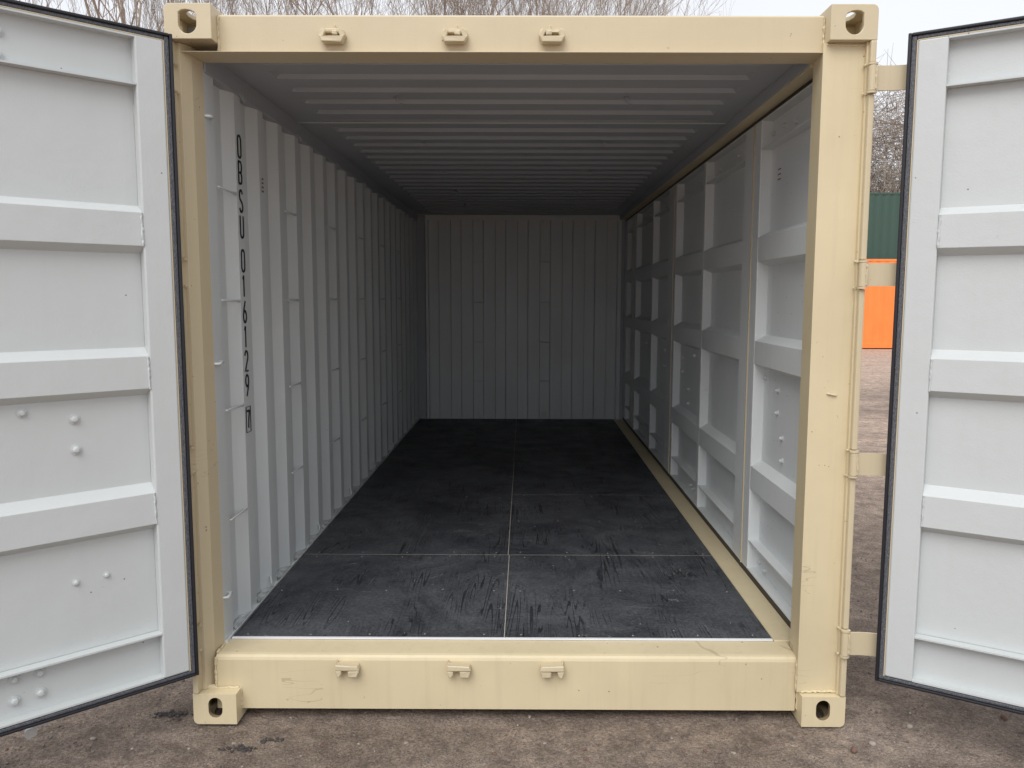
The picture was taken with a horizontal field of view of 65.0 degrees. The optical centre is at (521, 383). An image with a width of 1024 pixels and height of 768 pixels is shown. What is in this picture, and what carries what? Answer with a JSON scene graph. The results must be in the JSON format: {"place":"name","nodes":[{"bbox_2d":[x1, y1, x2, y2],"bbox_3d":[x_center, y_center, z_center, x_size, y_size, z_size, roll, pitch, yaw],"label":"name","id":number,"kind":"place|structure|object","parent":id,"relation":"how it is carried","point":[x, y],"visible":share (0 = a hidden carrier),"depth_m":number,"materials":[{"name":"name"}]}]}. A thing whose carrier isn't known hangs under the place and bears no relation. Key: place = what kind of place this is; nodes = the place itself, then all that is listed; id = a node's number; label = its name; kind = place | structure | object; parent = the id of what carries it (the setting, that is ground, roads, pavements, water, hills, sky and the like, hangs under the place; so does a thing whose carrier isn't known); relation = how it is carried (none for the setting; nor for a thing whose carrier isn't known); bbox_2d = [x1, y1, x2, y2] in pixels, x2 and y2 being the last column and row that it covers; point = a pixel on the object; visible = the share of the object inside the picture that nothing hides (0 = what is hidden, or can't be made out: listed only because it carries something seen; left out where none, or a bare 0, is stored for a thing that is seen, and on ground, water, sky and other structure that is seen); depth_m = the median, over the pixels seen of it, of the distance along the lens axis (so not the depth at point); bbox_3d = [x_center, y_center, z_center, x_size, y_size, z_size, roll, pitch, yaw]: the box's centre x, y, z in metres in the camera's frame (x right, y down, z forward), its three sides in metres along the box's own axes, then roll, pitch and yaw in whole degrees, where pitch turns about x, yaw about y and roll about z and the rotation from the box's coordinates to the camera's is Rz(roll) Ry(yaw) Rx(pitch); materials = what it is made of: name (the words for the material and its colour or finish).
{"place":"outdoors","nodes":[
{"label":"outdoors","id":0,"kind":"place"},
{"bbox_2d":[0,348,1023,767],"bbox_3d":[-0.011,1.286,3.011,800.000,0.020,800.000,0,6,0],"label":"ground","id":1,"kind":"structure","parent":0,"point":[760,744],"depth_m":2.97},
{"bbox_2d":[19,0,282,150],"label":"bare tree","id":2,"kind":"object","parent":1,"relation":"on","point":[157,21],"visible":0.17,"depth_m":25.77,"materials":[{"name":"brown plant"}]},
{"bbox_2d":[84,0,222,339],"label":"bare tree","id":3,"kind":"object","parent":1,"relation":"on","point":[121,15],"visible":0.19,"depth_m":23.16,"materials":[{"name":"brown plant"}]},
{"bbox_2d":[149,709,187,719],"bbox_3d":[-1.362,1.273,3.094,0.142,0.012,0.076,0,6,0],"label":"dirt clod","id":4,"kind":"object","parent":1,"relation":"on","point":[169,714],"visible":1,"depth_m":3.09,"materials":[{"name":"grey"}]},
{"bbox_2d":[172,711,192,714],"bbox_3d":[-1.315,1.275,3.110,0.091,0.012,0.032,0,6,0],"label":"dirt clod","id":5,"kind":"object","parent":1,"relation":"on","point":[184,712],"visible":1,"depth_m":3.11,"materials":[{"name":"grey"}]},
{"bbox_2d":[218,744,264,752],"bbox_3d":[-0.999,1.300,2.868,0.168,0.012,0.056,0,6,0],"label":"dirt clod","id":6,"kind":"object","parent":1,"relation":"on","point":[243,748],"visible":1,"depth_m":2.86,"materials":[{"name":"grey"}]},
{"bbox_2d":[260,737,283,743],"bbox_3d":[-0.908,1.297,2.921,0.085,0.015,0.040,0,6,0],"label":"dirt clod","id":7,"kind":"object","parent":1,"relation":"on","point":[263,741],"visible":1,"depth_m":2.92,"materials":[{"name":"grey"}]},
{"bbox_2d":[125,0,424,23],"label":"bare tree","id":8,"kind":"object","parent":1,"relation":"on","point":[285,6],"visible":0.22,"depth_m":27.15,"materials":[{"name":"brown plant"}]},
{"bbox_2d":[150,0,526,14],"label":"bare tree","id":9,"kind":"object","parent":1,"relation":"on","point":[428,8],"visible":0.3,"depth_m":26.23,"materials":[{"name":"brown plant"}]},
{"bbox_2d":[282,0,541,14],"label":"bare tree","id":10,"kind":"object","parent":1,"relation":"on","point":[330,10],"visible":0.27,"depth_m":25.66,"materials":[{"name":"brown plant"}]},
{"bbox_2d":[0,0,1023,738],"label":"shipping container","id":11,"kind":"object","parent":1,"relation":"on","point":[490,362],"visible":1,"depth_m":3.06,"materials":[{"name":"beige metal"}]},
{"bbox_2d":[0,0,198,738],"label":"end door","id":12,"kind":"structure","parent":11,"relation":"in","point":[84,491],"depth_m":2.66,"materials":[{"name":"grey paint"}]},
{"bbox_2d":[622,216,633,425],"bbox_3d":[1.156,-0.654,8.403,0.082,2.121,0.723,0,6,0],"label":"side door","id":13,"kind":"structure","parent":11,"relation":"in","point":[629,227],"depth_m":8.55,"materials":[{"name":"grey paint"}]},
{"bbox_2d":[631,186,673,471],"bbox_3d":[1.150,-0.500,6.974,0.082,2.121,2.128,0,6,0],"label":"side door","id":14,"kind":"structure","parent":11,"relation":"in","point":[654,224],"depth_m":6.87,"materials":[{"name":"grey paint"}]},
{"bbox_2d":[669,126,753,559],"bbox_3d":[1.142,-0.276,4.901,0.082,2.121,2.018,0,6,0],"label":"side door","id":15,"kind":"structure","parent":11,"relation":"in","point":[713,203],"depth_m":4.78,"materials":[{"name":"grey paint"}]},
{"bbox_2d":[742,82,812,621],"bbox_3d":[1.137,-0.119,3.450,0.082,2.121,0.878,0,6,0],"label":"side door","id":16,"kind":"structure","parent":11,"relation":"in","point":[780,206],"depth_m":3.58,"materials":[{"name":"grey paint"}]},
{"bbox_2d":[841,16,1023,714],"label":"end door","id":17,"kind":"structure","parent":11,"relation":"in","point":[951,606],"depth_m":2.73,"materials":[{"name":"grey paint"}]},
{"bbox_2d":[368,0,660,15],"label":"bare tree","id":18,"kind":"object","parent":1,"relation":"on","point":[493,5],"visible":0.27,"depth_m":24.56,"materials":[{"name":"brown plant"}]},
{"bbox_2d":[433,0,620,15],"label":"bare tree","id":19,"kind":"object","parent":1,"relation":"on","point":[573,13],"visible":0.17,"depth_m":29.42,"materials":[{"name":"brown plant"}]},
{"bbox_2d":[443,0,723,15],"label":"bare tree","id":20,"kind":"object","parent":1,"relation":"on","point":[629,7],"visible":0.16,"depth_m":29.03,"materials":[{"name":"brown plant"}]},
{"bbox_2d":[552,0,734,15],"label":"bare tree","id":21,"kind":"object","parent":1,"relation":"on","point":[660,8],"visible":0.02,"depth_m":29.74,"materials":[{"name":"brown plant"}]},
{"bbox_2d":[851,746,857,752],"bbox_3d":[1.177,1.295,2.844,0.023,0.022,0.033,3,7,28],"label":"stone","id":22,"kind":"object","parent":1,"relation":"on","point":[853,749],"visible":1,"depth_m":2.83,"materials":[{"name":"pink"}]},
{"bbox_2d":[868,741,875,745],"bbox_3d":[1.266,1.299,2.898,0.024,0.019,0.027,0,6,0],"label":"stone","id":23,"kind":"object","parent":1,"relation":"on","point":[872,743],"visible":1,"depth_m":2.89,"materials":[{"name":"beige stone"}]},
{"bbox_2d":[862,259,896,347],"bbox_3d":[10.502,-2.639,26.384,6.058,2.830,2.438,0,6,0],"label":"shipping container","id":24,"kind":"object","parent":1,"relation":"on","point":[878,316],"visible":0.09,"depth_m":25.24,"materials":[{"name":"orange metal"}]},
{"bbox_2d":[870,150,901,192],"bbox_3d":[12.466,-6.527,34.706,9.418,8.962,8.949,-5,8,-41],"label":"bare shrub","id":25,"kind":"object","parent":1,"relation":"on","point":[889,178],"visible":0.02,"depth_m":32.31,"materials":[{"name":"brown plant"}]},
{"bbox_2d":[870,144,901,192],"bbox_3d":[16.122,-5.897,33.204,8.444,8.035,8.024,1,6,7],"label":"bare shrub","id":26,"kind":"object","parent":1,"relation":"on","point":[895,190],"visible":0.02,"depth_m":32.72,"materials":[{"name":"brown plant"}]},
{"bbox_2d":[870,49,905,192],"bbox_3d":[17.077,-8.342,36.324,22.368,12.727,11.214,0,6,0],"label":"thicket","id":27,"kind":"object","parent":1,"relation":"on","point":[878,137],"visible":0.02,"depth_m":34.41,"materials":[{"name":"beige plant"}]},
{"bbox_2d":[1001,714,1007,720],"bbox_3d":[1.851,1.280,3.079,0.021,0.025,0.033,0,6,0],"label":"stone","id":28,"kind":"object","parent":1,"relation":"on","point":[1004,717],"visible":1,"depth_m":3.07,"materials":[{"name":"brown stone"}]},
{"bbox_2d":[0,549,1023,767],"bbox_3d":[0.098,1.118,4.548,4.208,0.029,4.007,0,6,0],"label":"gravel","id":29,"kind":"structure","parent":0,"point":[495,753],"depth_m":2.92,"materials":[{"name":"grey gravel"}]},
{"bbox_2d":[18,0,1023,191],"label":"sky","id":30,"kind":"structure","parent":0,"point":[897,19],"materials":[{"name":"white"}]},
{"bbox_3d":[13.106,-2.916,30.124,12.190,2.591,2.438,0,6,1],"label":"shipping container","id":31,"kind":"object","parent":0,"visible":0},
{"bbox_2d":[867,193,899,258],"bbox_3d":[13.114,-5.571,29.837,12.190,2.750,2.438,0,6,1],"label":"shipping container","id":32,"kind":"object","parent":31,"relation":"on","point":[883,223],"visible":0.06,"depth_m":28.63,"materials":[{"name":"green metal"}]}
]}

